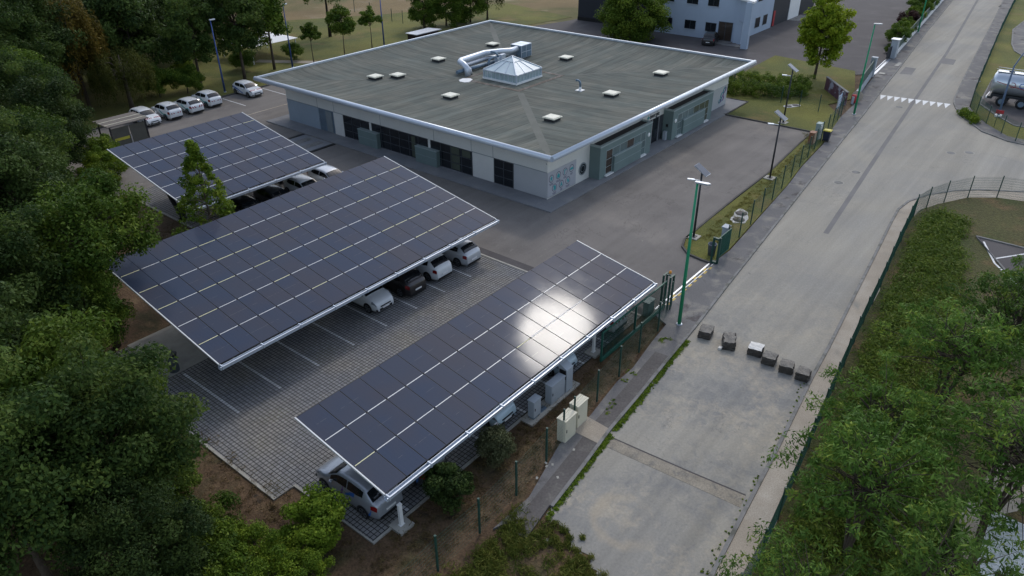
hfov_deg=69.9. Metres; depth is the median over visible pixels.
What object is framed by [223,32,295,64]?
white pavilion
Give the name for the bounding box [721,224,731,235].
intercom cabinet
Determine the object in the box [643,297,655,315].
gate motor
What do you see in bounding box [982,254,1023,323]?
ash tree
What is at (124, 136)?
shelter
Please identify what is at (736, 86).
hedge
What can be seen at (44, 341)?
oak tree
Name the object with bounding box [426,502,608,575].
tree
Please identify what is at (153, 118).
parked car
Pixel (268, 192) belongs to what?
parked car
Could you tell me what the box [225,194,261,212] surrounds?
parked car
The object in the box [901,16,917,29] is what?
shrub
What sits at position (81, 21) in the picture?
birch tree
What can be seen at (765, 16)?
window
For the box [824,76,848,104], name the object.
garden wall
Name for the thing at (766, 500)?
footpath
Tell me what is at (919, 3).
shrub
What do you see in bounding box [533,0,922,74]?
neighbour yard
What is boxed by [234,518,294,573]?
bush
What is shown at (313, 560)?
bush
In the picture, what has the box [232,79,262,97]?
parked car
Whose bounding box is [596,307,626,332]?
parked car
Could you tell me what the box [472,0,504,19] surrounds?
bushy tree
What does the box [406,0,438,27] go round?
bushy tree
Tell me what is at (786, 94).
fence
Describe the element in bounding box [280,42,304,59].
bush
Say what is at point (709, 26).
window
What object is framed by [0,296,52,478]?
oak tree
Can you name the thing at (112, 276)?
shrub
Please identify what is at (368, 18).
young tree
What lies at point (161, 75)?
bush
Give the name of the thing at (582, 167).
round window
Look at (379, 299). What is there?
parked car
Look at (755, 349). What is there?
stone block
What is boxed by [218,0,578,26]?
meadow
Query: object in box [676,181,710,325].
street lamp
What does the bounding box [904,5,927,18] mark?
shrub
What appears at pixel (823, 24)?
maple tree
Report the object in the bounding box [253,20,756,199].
office building
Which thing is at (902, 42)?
boundary wall
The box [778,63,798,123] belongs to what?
solar lamp
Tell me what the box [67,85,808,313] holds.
asphalt yard
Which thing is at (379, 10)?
fence
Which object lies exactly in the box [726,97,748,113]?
apron kerb
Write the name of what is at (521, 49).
air handling unit
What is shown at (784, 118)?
solar lamp
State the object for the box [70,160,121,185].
shrub
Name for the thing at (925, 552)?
ash tree
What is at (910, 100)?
give way triangles
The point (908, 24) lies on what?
shrub
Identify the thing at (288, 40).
lamp post
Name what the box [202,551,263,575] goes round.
bush
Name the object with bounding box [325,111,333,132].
door
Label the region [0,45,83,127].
oak tree
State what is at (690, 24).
window
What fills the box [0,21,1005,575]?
ground
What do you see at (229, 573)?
bush
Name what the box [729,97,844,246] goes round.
fence
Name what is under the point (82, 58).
forest tree
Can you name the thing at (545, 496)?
pavement trench
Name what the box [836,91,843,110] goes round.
lockers sign
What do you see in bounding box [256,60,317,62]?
path
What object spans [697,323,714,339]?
stone block
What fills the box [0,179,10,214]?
oak tree
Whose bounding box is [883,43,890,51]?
shrub
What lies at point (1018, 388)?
ash tree
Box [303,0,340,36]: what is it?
birch tree
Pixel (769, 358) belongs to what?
stone block
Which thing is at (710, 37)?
parked car
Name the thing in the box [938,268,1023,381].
ash tree
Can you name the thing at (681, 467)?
joint crack
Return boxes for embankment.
[752,197,1023,575]
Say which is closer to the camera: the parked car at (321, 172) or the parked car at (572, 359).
the parked car at (572, 359)
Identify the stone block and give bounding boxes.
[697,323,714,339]
[722,331,736,350]
[747,341,764,357]
[761,350,778,366]
[778,358,794,374]
[794,365,811,382]
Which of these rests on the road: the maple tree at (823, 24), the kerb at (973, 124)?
the kerb at (973, 124)
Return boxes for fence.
[353,0,402,21]
[396,281,673,575]
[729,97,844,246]
[730,74,821,111]
[740,175,1023,575]
[970,0,1023,141]
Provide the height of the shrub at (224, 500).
2.591 m
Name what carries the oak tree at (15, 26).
on the lawn at (325, 46)
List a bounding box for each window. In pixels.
[343,115,369,139]
[371,123,427,157]
[430,140,472,175]
[494,158,513,188]
[579,162,586,174]
[684,19,695,29]
[686,0,697,4]
[704,22,716,31]
[708,0,719,7]
[754,16,760,27]
[762,14,767,24]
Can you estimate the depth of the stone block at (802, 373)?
38.52 m
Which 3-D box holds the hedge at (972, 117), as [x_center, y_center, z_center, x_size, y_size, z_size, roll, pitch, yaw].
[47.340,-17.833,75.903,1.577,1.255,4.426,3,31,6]
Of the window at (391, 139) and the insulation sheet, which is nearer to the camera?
the window at (391, 139)
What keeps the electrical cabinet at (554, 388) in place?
on the cabinet slab at (543, 413)
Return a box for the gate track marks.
[669,267,711,303]
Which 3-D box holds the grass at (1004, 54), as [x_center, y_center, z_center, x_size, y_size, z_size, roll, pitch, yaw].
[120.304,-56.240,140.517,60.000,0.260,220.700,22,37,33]
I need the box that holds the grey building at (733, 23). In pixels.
[654,0,774,48]
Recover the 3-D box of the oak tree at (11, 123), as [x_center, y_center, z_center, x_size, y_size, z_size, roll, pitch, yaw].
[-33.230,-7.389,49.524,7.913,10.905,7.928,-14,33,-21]
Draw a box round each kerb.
[92,84,268,129]
[550,0,952,507]
[681,114,809,262]
[709,189,1023,575]
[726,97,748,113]
[953,0,1023,144]
[976,235,1023,269]
[980,79,1023,127]
[1011,21,1023,56]
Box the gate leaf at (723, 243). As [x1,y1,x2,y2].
[710,228,731,263]
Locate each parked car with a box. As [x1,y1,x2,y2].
[128,106,161,125]
[150,101,182,119]
[173,96,203,113]
[191,90,221,107]
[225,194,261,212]
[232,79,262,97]
[253,184,290,201]
[283,174,316,191]
[306,165,342,180]
[315,455,402,519]
[343,282,394,312]
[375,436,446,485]
[378,265,425,296]
[409,251,451,280]
[436,237,480,266]
[469,382,516,426]
[516,348,577,375]
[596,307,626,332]
[702,31,719,45]
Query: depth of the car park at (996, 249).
50.73 m
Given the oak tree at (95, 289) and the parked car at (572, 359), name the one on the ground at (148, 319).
the oak tree at (95, 289)
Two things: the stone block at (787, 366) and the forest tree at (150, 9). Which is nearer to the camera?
the stone block at (787, 366)
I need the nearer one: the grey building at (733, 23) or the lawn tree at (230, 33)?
the lawn tree at (230, 33)
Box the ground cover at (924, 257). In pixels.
[758,205,978,575]
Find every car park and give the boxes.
[115,255,640,540]
[979,238,1023,272]
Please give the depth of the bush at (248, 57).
94.00 m
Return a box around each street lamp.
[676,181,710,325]
[852,23,882,114]
[917,0,926,31]
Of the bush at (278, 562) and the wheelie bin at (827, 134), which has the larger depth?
the wheelie bin at (827, 134)
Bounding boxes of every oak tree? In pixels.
[0,0,69,80]
[0,0,93,86]
[0,31,18,55]
[0,45,68,97]
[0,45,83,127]
[0,54,17,104]
[0,74,98,164]
[0,103,79,183]
[0,109,77,184]
[0,130,78,228]
[0,167,162,347]
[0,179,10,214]
[0,201,73,279]
[0,203,91,332]
[0,279,59,355]
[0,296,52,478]
[0,304,168,496]
[0,331,209,536]
[0,345,128,575]
[10,133,32,150]
[37,269,136,353]
[50,475,218,575]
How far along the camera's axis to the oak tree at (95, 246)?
37.06 m
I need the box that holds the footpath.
[714,190,1023,575]
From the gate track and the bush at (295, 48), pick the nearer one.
the gate track
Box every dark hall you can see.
[577,0,653,27]
[770,0,813,26]
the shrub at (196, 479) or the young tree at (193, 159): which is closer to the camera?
the shrub at (196, 479)
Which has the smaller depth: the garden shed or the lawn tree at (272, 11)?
the lawn tree at (272, 11)
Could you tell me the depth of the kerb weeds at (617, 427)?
35.49 m
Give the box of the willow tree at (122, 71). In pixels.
[85,42,158,108]
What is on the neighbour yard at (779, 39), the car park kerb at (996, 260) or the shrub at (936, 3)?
the shrub at (936, 3)
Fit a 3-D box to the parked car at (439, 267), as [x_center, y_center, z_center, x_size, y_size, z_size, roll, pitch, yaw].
[-5.941,-1.884,48.738,4.118,1.605,2.080,22,37,33]
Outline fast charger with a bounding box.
[559,359,572,392]
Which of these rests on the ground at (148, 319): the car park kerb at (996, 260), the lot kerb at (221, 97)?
the lot kerb at (221, 97)
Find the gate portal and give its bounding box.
[659,271,675,308]
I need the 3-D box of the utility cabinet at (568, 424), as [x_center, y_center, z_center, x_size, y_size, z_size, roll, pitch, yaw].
[2.581,6.518,34.642,0.530,1.380,0.940,22,37,33]
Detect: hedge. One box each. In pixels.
[727,76,812,98]
[729,70,815,87]
[956,107,981,123]
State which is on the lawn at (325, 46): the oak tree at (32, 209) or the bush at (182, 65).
the bush at (182, 65)
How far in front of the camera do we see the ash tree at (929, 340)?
32.77 m
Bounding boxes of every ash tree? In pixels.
[715,518,873,575]
[761,402,974,574]
[803,351,961,487]
[843,485,1023,575]
[870,295,1023,426]
[900,358,1023,557]
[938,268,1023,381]
[975,324,1023,425]
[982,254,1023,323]
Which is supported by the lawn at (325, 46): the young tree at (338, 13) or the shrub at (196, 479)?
the young tree at (338, 13)
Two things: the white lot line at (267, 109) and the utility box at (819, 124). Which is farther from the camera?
the white lot line at (267, 109)
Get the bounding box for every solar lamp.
[687,163,710,239]
[763,110,787,180]
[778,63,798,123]
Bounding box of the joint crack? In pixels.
[614,438,745,495]
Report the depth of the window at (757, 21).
111.31 m
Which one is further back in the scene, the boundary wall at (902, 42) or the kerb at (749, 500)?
the boundary wall at (902, 42)
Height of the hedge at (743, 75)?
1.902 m
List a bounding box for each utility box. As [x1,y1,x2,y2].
[808,130,816,143]
[815,122,823,139]
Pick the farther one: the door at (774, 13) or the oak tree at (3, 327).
the door at (774, 13)
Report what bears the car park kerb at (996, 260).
on the car park at (996, 249)
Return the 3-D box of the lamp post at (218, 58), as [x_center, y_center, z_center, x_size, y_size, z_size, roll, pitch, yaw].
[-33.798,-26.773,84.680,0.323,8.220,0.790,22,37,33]
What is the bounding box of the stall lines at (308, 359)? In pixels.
[183,268,607,510]
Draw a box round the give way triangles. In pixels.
[880,95,949,107]
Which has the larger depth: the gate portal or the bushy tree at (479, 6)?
the bushy tree at (479, 6)
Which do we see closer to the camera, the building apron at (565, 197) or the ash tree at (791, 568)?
the ash tree at (791, 568)
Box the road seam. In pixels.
[823,0,978,233]
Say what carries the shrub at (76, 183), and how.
on the ground at (148, 319)
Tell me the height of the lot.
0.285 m
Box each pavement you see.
[493,0,950,529]
[955,0,1023,143]
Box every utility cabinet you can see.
[557,408,576,442]
[569,394,588,427]
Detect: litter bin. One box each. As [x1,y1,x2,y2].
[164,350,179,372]
[708,242,716,255]
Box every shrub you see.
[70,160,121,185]
[74,133,119,164]
[74,175,120,196]
[80,145,128,177]
[99,259,118,286]
[131,456,202,503]
[156,526,266,575]
[173,489,244,544]
[474,423,516,467]
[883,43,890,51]
[884,23,913,42]
[891,20,915,30]
[896,10,920,21]
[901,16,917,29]
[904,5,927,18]
[906,0,934,10]
[922,0,939,4]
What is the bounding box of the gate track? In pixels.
[655,263,713,308]
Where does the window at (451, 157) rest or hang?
in the office building at (535, 123)
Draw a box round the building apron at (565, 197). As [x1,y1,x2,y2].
[266,98,745,212]
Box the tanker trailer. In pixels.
[985,67,1023,109]
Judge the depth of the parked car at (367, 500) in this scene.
30.76 m
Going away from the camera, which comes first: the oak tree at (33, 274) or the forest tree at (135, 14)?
the oak tree at (33, 274)
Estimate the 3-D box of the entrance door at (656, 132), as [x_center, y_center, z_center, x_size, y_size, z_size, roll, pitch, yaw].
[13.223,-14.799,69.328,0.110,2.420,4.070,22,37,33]
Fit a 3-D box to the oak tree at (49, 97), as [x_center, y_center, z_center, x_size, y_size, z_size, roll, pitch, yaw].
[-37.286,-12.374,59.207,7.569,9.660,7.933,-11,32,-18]
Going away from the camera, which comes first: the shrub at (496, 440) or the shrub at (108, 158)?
the shrub at (496, 440)
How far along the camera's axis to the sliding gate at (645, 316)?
41.63 m
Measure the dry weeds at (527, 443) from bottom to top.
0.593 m
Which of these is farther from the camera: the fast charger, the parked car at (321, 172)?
the parked car at (321, 172)
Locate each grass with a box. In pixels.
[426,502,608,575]
[700,131,816,242]
[970,0,1023,138]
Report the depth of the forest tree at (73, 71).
88.57 m
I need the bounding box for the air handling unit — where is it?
[456,41,531,75]
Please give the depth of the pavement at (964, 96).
91.63 m
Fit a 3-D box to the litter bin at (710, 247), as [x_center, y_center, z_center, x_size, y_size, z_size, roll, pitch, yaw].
[13.766,-2.674,50.458,0.611,0.840,0.620,22,37,33]
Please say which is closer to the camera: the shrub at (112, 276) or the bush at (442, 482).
the bush at (442, 482)
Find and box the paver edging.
[142,202,640,544]
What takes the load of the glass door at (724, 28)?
in the grey building at (733, 23)
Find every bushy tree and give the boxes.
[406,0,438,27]
[428,0,465,26]
[456,0,489,23]
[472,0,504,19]
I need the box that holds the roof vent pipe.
[575,79,583,91]
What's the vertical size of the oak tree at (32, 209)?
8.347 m
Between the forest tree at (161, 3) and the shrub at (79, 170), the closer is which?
the shrub at (79, 170)
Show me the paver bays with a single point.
(159, 200)
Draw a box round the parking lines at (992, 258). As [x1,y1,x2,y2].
[983,242,1023,278]
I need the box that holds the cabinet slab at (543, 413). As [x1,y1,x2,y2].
[520,380,579,426]
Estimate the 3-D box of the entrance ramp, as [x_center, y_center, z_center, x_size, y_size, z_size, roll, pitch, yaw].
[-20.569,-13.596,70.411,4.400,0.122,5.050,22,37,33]
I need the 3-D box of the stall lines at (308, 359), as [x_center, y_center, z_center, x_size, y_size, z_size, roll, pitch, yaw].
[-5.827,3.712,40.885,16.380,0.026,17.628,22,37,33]
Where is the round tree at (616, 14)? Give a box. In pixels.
[593,0,672,42]
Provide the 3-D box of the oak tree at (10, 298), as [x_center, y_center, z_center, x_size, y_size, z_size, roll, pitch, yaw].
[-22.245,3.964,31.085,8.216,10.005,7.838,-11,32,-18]
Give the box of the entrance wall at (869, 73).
[851,56,878,103]
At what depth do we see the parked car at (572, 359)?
39.04 m
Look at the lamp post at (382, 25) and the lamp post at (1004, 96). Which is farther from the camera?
the lamp post at (382, 25)
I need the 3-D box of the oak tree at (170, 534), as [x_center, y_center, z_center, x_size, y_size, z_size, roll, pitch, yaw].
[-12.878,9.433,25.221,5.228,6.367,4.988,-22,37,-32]
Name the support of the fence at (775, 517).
on the embankment
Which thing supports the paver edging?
on the ground at (148, 319)
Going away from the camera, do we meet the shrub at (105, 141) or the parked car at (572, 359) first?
the parked car at (572, 359)
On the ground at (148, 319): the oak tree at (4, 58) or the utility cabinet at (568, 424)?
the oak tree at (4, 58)
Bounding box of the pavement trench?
[511,352,667,537]
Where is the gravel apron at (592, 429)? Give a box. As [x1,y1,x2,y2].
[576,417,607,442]
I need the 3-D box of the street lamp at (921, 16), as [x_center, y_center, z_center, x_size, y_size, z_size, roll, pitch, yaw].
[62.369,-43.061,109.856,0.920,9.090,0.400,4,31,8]
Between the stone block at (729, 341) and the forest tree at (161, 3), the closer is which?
the stone block at (729, 341)
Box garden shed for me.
[405,28,441,39]
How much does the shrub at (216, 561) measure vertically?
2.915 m
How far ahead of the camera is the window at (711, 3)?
106.58 m
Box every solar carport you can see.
[107,112,326,219]
[109,156,498,370]
[294,240,657,501]
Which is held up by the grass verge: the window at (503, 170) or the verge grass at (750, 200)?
the verge grass at (750, 200)
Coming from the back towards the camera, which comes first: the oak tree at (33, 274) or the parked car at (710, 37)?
the parked car at (710, 37)
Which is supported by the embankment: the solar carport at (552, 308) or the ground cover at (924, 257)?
the ground cover at (924, 257)
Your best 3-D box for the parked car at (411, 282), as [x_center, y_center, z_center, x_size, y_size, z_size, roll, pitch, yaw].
[-7.511,-0.892,47.065,4.269,1.626,2.080,22,37,33]
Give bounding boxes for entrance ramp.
[289,135,332,151]
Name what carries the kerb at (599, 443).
on the road
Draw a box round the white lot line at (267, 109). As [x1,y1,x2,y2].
[248,104,286,114]
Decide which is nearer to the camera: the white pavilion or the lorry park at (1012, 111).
the lorry park at (1012, 111)
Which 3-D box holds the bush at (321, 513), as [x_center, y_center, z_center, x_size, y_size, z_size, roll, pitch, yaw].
[-7.851,9.378,29.137,2.549,2.509,2.834,3,31,6]
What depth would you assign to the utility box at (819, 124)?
70.19 m
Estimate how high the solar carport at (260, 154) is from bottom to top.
4.733 m
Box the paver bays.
[137,175,286,227]
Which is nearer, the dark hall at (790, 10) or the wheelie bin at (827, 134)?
the wheelie bin at (827, 134)
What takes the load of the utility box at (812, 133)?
on the grass verge
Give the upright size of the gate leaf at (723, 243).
1.970 m
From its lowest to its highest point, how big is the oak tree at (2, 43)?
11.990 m
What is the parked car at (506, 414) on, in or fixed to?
on the paver car park at (264, 433)
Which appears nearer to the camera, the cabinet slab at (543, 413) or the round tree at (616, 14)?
the cabinet slab at (543, 413)
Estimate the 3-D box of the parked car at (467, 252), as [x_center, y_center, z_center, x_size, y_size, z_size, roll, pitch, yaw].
[-4.121,-2.882,50.398,4.118,1.605,2.080,22,37,33]
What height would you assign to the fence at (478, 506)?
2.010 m
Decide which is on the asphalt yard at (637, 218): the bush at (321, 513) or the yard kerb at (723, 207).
the yard kerb at (723, 207)
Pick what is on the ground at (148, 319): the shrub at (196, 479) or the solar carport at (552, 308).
the shrub at (196, 479)
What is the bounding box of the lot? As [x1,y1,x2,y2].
[1013,22,1023,54]
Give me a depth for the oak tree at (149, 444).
25.67 m
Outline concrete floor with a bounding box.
[127,317,238,376]
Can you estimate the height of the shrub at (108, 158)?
3.180 m
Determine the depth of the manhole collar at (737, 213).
55.86 m
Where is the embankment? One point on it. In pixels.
(1000, 219)
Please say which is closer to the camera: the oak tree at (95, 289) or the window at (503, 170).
the oak tree at (95, 289)
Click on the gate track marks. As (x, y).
(689, 285)
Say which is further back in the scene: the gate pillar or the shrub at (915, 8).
the shrub at (915, 8)
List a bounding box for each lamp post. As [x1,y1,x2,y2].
[209,19,226,91]
[283,3,292,67]
[380,0,384,45]
[994,53,1023,116]
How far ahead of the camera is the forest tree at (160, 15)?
88.32 m
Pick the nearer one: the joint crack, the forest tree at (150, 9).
the joint crack
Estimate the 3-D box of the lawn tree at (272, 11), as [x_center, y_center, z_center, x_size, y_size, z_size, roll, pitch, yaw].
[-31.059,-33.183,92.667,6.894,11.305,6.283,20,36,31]
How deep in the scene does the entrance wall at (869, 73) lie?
87.53 m
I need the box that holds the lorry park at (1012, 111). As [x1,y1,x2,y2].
[981,81,1023,125]
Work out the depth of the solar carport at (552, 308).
34.89 m
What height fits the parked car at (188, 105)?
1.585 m
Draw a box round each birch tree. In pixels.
[34,0,110,109]
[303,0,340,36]
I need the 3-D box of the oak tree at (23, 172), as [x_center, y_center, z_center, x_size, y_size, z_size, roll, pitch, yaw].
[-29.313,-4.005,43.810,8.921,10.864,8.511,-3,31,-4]
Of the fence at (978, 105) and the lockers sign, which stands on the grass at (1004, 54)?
the fence at (978, 105)
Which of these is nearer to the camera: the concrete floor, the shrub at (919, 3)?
the concrete floor
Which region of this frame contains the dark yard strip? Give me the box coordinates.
[478,246,642,313]
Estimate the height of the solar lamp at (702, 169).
5.565 m
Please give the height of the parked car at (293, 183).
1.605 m
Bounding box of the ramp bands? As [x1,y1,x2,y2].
[293,137,323,148]
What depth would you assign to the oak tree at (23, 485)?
23.17 m
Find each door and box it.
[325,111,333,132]
[650,114,663,143]
[718,21,732,41]
[771,10,775,25]
[787,0,800,19]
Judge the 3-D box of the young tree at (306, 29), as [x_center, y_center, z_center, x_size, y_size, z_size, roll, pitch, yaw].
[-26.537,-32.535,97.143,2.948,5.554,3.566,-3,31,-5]
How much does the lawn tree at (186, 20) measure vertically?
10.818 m
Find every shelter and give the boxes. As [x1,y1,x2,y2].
[92,112,149,145]
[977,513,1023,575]
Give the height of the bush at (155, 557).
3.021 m
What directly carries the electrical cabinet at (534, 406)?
on the cabinet slab at (543, 413)
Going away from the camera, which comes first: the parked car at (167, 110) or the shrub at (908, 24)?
the parked car at (167, 110)
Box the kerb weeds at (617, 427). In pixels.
[545,337,804,575]
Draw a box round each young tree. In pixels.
[171,139,235,234]
[298,21,321,62]
[324,3,356,54]
[356,5,382,47]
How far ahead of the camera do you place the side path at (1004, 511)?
30.91 m
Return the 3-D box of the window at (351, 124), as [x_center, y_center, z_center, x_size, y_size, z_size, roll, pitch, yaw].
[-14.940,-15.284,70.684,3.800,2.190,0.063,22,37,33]
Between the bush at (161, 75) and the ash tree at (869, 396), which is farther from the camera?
the bush at (161, 75)
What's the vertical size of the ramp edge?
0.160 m
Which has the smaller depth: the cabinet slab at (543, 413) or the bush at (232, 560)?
the bush at (232, 560)
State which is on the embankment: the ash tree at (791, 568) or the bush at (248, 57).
the ash tree at (791, 568)
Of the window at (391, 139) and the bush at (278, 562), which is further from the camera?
the window at (391, 139)
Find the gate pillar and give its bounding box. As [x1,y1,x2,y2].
[886,37,901,58]
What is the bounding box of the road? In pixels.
[546,0,1023,575]
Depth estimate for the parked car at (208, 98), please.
81.10 m
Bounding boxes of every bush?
[134,60,176,96]
[145,528,208,575]
[164,63,205,92]
[170,59,195,73]
[192,515,259,570]
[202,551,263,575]
[209,568,247,575]
[228,48,255,67]
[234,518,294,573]
[243,544,301,575]
[271,546,335,575]
[278,481,350,554]
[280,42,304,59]
[420,461,474,515]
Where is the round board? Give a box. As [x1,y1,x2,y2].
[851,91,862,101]
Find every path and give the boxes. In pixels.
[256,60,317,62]
[944,463,1023,575]
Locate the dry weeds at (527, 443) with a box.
[152,222,663,575]
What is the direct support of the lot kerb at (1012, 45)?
on the lot
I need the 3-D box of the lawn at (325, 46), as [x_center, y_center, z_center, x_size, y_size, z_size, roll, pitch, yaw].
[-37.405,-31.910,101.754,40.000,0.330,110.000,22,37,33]
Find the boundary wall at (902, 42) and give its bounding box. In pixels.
[897,0,943,53]
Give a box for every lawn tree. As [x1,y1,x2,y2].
[157,0,215,82]
[204,0,266,78]
[236,0,292,69]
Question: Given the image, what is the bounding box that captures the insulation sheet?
[459,78,472,82]
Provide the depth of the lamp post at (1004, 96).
75.30 m
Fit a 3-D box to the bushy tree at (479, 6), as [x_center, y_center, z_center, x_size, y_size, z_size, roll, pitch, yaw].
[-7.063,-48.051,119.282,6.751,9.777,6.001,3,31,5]
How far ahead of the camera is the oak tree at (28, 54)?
65.45 m
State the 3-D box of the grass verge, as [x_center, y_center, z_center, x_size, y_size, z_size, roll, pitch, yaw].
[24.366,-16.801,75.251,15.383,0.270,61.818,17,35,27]
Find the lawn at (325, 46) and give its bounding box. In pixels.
[67,3,569,128]
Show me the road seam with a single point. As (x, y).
(910, 71)
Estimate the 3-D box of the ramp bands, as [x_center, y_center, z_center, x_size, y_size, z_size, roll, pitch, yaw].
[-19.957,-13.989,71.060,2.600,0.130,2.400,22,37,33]
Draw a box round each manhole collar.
[730,209,747,222]
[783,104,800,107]
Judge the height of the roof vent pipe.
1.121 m
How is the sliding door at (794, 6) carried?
in the dark hall at (790, 10)
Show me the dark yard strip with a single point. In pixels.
(518, 264)
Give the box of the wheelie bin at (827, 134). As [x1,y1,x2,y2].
[822,128,832,141]
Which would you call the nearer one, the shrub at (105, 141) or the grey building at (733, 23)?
the shrub at (105, 141)
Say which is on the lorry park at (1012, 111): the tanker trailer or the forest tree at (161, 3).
the tanker trailer
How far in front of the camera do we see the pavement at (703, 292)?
48.92 m
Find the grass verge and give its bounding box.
[684,55,854,260]
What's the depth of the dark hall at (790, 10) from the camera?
120.39 m
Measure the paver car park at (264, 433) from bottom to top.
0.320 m
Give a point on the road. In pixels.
(708, 410)
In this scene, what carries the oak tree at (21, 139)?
on the ground at (148, 319)
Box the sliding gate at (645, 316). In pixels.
[600,280,667,361]
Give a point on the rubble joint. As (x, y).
(715, 489)
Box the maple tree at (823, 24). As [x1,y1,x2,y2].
[796,0,856,78]
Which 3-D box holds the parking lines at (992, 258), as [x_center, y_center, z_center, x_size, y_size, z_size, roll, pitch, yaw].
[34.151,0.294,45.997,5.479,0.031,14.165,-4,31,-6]
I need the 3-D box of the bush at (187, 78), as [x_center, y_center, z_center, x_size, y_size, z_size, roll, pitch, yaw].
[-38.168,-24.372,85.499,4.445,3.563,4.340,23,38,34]
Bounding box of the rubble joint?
[606,438,744,506]
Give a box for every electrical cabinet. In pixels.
[527,394,541,419]
[545,373,565,404]
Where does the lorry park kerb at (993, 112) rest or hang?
on the lorry park at (1012, 111)
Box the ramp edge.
[287,133,335,152]
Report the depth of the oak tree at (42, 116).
53.98 m
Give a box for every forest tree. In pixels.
[49,0,113,93]
[70,50,81,85]
[74,0,172,85]
[94,0,169,58]
[95,0,160,36]
[155,0,173,52]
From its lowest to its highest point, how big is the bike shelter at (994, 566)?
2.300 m
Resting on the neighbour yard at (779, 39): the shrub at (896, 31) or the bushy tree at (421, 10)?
the shrub at (896, 31)
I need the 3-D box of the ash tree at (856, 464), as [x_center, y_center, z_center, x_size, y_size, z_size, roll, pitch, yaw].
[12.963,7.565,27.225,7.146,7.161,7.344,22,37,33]
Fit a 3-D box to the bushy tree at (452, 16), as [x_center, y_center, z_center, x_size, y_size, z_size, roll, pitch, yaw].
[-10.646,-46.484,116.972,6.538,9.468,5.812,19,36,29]

